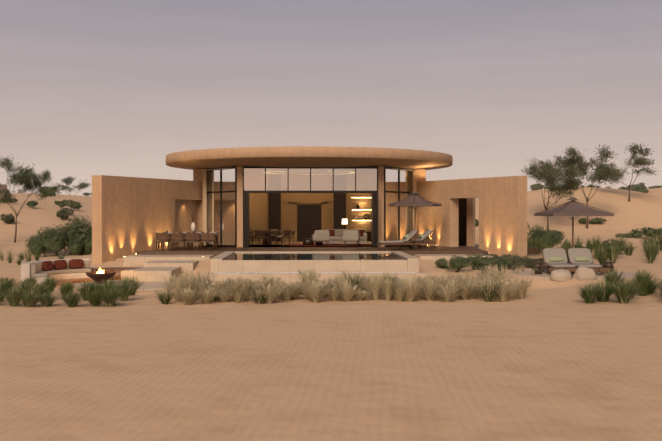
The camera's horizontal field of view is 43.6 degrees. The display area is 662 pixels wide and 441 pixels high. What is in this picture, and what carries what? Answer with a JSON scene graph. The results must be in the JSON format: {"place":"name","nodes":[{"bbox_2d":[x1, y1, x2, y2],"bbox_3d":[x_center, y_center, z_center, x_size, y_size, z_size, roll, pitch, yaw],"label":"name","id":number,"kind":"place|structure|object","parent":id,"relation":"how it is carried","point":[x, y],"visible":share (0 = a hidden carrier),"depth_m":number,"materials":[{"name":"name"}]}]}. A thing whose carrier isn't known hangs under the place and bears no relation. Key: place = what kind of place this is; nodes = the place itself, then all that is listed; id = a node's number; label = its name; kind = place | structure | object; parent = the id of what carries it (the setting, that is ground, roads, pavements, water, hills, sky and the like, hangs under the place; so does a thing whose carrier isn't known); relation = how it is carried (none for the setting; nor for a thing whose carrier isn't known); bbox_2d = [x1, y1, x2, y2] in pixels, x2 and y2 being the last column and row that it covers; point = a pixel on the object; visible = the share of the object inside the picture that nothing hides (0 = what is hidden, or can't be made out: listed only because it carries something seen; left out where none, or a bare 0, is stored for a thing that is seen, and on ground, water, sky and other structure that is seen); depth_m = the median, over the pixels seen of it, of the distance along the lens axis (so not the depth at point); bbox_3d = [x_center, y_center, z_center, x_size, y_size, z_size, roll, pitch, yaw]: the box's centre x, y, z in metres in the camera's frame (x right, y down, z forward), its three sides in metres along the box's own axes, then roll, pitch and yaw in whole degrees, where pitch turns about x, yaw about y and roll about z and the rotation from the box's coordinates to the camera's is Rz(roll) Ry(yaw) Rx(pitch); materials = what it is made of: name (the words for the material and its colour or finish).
{"place":"outdoors","nodes":[
{"label":"outdoors","id":0,"kind":"place"},
{"bbox_2d":[199,167,421,246],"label":"interior room","id":1,"kind":"object","parent":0,"point":[305,215],"visible":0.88,"depth_m":50.20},
{"bbox_2d":[249,229,370,245],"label":"interior furniture","id":2,"kind":"object","parent":1,"relation":"in","point":[341,237],"visible":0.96,"depth_m":44.49,"materials":[{"name":"fabric"},{"name":"wood"}]},
{"bbox_2d":[0,142,658,241],"bbox_3d":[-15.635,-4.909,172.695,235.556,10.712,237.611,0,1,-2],"label":"tree","id":3,"kind":"object","parent":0,"point":[571,163],"depth_m":62.62,"materials":[{"name":"green plant"}]},
{"bbox_2d":[0,187,661,440],"bbox_3d":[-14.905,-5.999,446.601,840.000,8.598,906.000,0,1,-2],"label":"sand ground","id":4,"kind":"structure","parent":0,"point":[552,361],"depth_m":12.05,"materials":[{"name":"beige sand"}]},
{"bbox_2d":[0,184,6,192],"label":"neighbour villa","id":5,"kind":"object","parent":4,"relation":"on","point":[3,186],"visible":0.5,"depth_m":189.24,"materials":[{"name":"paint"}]},
{"bbox_2d":[21,258,91,283],"bbox_3d":[-10.335,1.967,30.954,1.514,0.900,4.006,0,1,18],"label":"curved bench","id":6,"kind":"object","parent":4,"relation":"on","point":[30,269],"visible":0.6,"depth_m":30.77,"materials":[{"name":"beige concrete"}]},
{"bbox_2d":[42,259,83,270],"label":"cushions","id":7,"kind":"object","parent":6,"relation":"on","point":[62,264],"visible":0.98,"depth_m":31.48,"materials":[{"name":"red fabric"}]},
{"bbox_2d":[55,267,137,285],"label":"fire pit patio","id":8,"kind":"structure","parent":4,"relation":"on","point":[117,275],"depth_m":32.12,"materials":[{"name":"brown pale stone"}]},
{"bbox_2d":[86,271,115,283],"bbox_3d":[-8.440,2.104,30.339,1.100,0.400,1.100,0,1,-2],"label":"fire bowl","id":9,"kind":"object","parent":8,"relation":"on","point":[99,277],"visible":0.94,"depth_m":30.03,"materials":[{"name":"brown metal"}]},
{"bbox_2d":[92,166,526,262],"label":"exterior walls","id":10,"kind":"structure","parent":4,"relation":"on","point":[132,215],"depth_m":39.81,"materials":[{"name":"beige paint"}]},
{"bbox_2d":[190,206,196,230],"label":"vase","id":11,"kind":"object","parent":10,"relation":"on","point":[192,227],"visible":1,"depth_m":43.80,"materials":[{"name":"grey ceramic"}]},
{"bbox_2d":[166,146,452,169],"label":"roof","id":12,"kind":"structure","parent":10,"relation":"on","point":[305,156],"depth_m":40.32,"materials":[{"name":"paint"}]},
{"bbox_2d":[206,166,413,247],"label":"glazing","id":13,"kind":"structure","parent":10,"relation":"attached to","point":[222,202],"depth_m":41.95,"materials":[{"name":"glass"}]},
{"bbox_2d":[459,198,466,245],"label":"doorway","id":14,"kind":"structure","parent":10,"relation":"attached to","point":[462,221],"depth_m":43.67,"materials":[{"name":"black glass"}]},
{"bbox_2d":[121,254,497,280],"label":"stone steps","id":15,"kind":"structure","parent":4,"relation":"on","point":[155,267],"depth_m":34.02,"materials":[{"name":"beige stone"}]},
{"bbox_2d":[202,251,427,284],"bbox_3d":[-0.691,2.001,34.146,8.450,1.150,6.680,0,1,-2],"label":"pool basin","id":16,"kind":"object","parent":4,"relation":"in","point":[220,267],"visible":0.54,"depth_m":31.47,"materials":[{"name":"stone"}]},
{"bbox_2d":[223,253,406,259],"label":"pool water","id":17,"kind":"structure","parent":16,"relation":"in","point":[313,256],"depth_m":33.96,"materials":[{"name":"teal liquid"}]},
{"bbox_2d":[0,231,661,306],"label":"grass clumps","id":18,"kind":"object","parent":4,"relation":"on","point":[93,294],"visible":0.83,"depth_m":22.31,"materials":[{"name":"green plant"}]},
{"bbox_2d":[0,182,661,279],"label":"green shrubs","id":19,"kind":"object","parent":4,"relation":"on","point":[75,236],"visible":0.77,"depth_m":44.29,"materials":[{"name":"green plant"}]},
{"bbox_2d":[137,244,538,255],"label":"deck terrace","id":20,"kind":"structure","parent":4,"relation":"on","point":[209,250],"depth_m":39.23,"materials":[{"name":"brown wood"}]},
{"bbox_2d":[156,230,219,249],"bbox_3d":[-6.799,0.924,39.389,2.900,0.902,2.292,0,1,-2],"label":"dining set","id":21,"kind":"object","parent":20,"relation":"on","point":[188,237],"visible":1,"depth_m":38.42,"materials":[{"name":"brown wood"}]},
{"bbox_2d":[376,229,435,249],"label":"sun loungers","id":22,"kind":"object","parent":20,"relation":"on","point":[406,240],"visible":1,"depth_m":39.21,"materials":[{"name":"beige fabric"}]},
{"bbox_2d":[389,191,441,247],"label":"deck umbrella","id":23,"kind":"object","parent":20,"relation":"on","point":[414,200],"visible":0.92,"depth_m":40.83,"materials":[{"name":"brown fabric"}]},
{"bbox_2d":[153,264,540,304],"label":"dry grass clumps","id":24,"kind":"object","parent":4,"relation":"on","point":[204,290],"visible":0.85,"depth_m":21.60,"materials":[{"name":"beige plant"}]},
{"bbox_2d":[74,270,636,290],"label":"stone pads","id":25,"kind":"object","parent":4,"relation":"on","point":[148,285],"visible":0.25,"depth_m":29.85,"materials":[{"name":"beige stone"}]},
{"bbox_2d":[550,266,596,281],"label":"boulders","id":26,"kind":"object","parent":25,"relation":"on","point":[581,273],"visible":0.83,"depth_m":28.26,"materials":[{"name":"beige stone"}]},
{"bbox_2d":[534,197,613,247],"bbox_3d":[9.183,0.523,31.427,2.351,2.860,2.351,0,1,-2],"label":"parasol","id":27,"kind":"object","parent":25,"relation":"on","point":[572,208],"visible":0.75,"depth_m":30.82,"materials":[{"name":"grey fabric"}]},
{"bbox_2d":[532,248,613,274],"bbox_3d":[8.928,1.505,30.601,3.136,0.911,1.992,0,1,-2],"label":"daybed","id":28,"kind":"object","parent":4,"relation":"on","point":[555,259],"visible":0.88,"depth_m":30.93,"materials":[{"name":"beige fabric"}]},
{"bbox_2d":[0,0,661,195],"label":"sky","id":29,"kind":"structure","parent":0,"point":[88,88],"materials":[{"name":"grey"}]}
]}

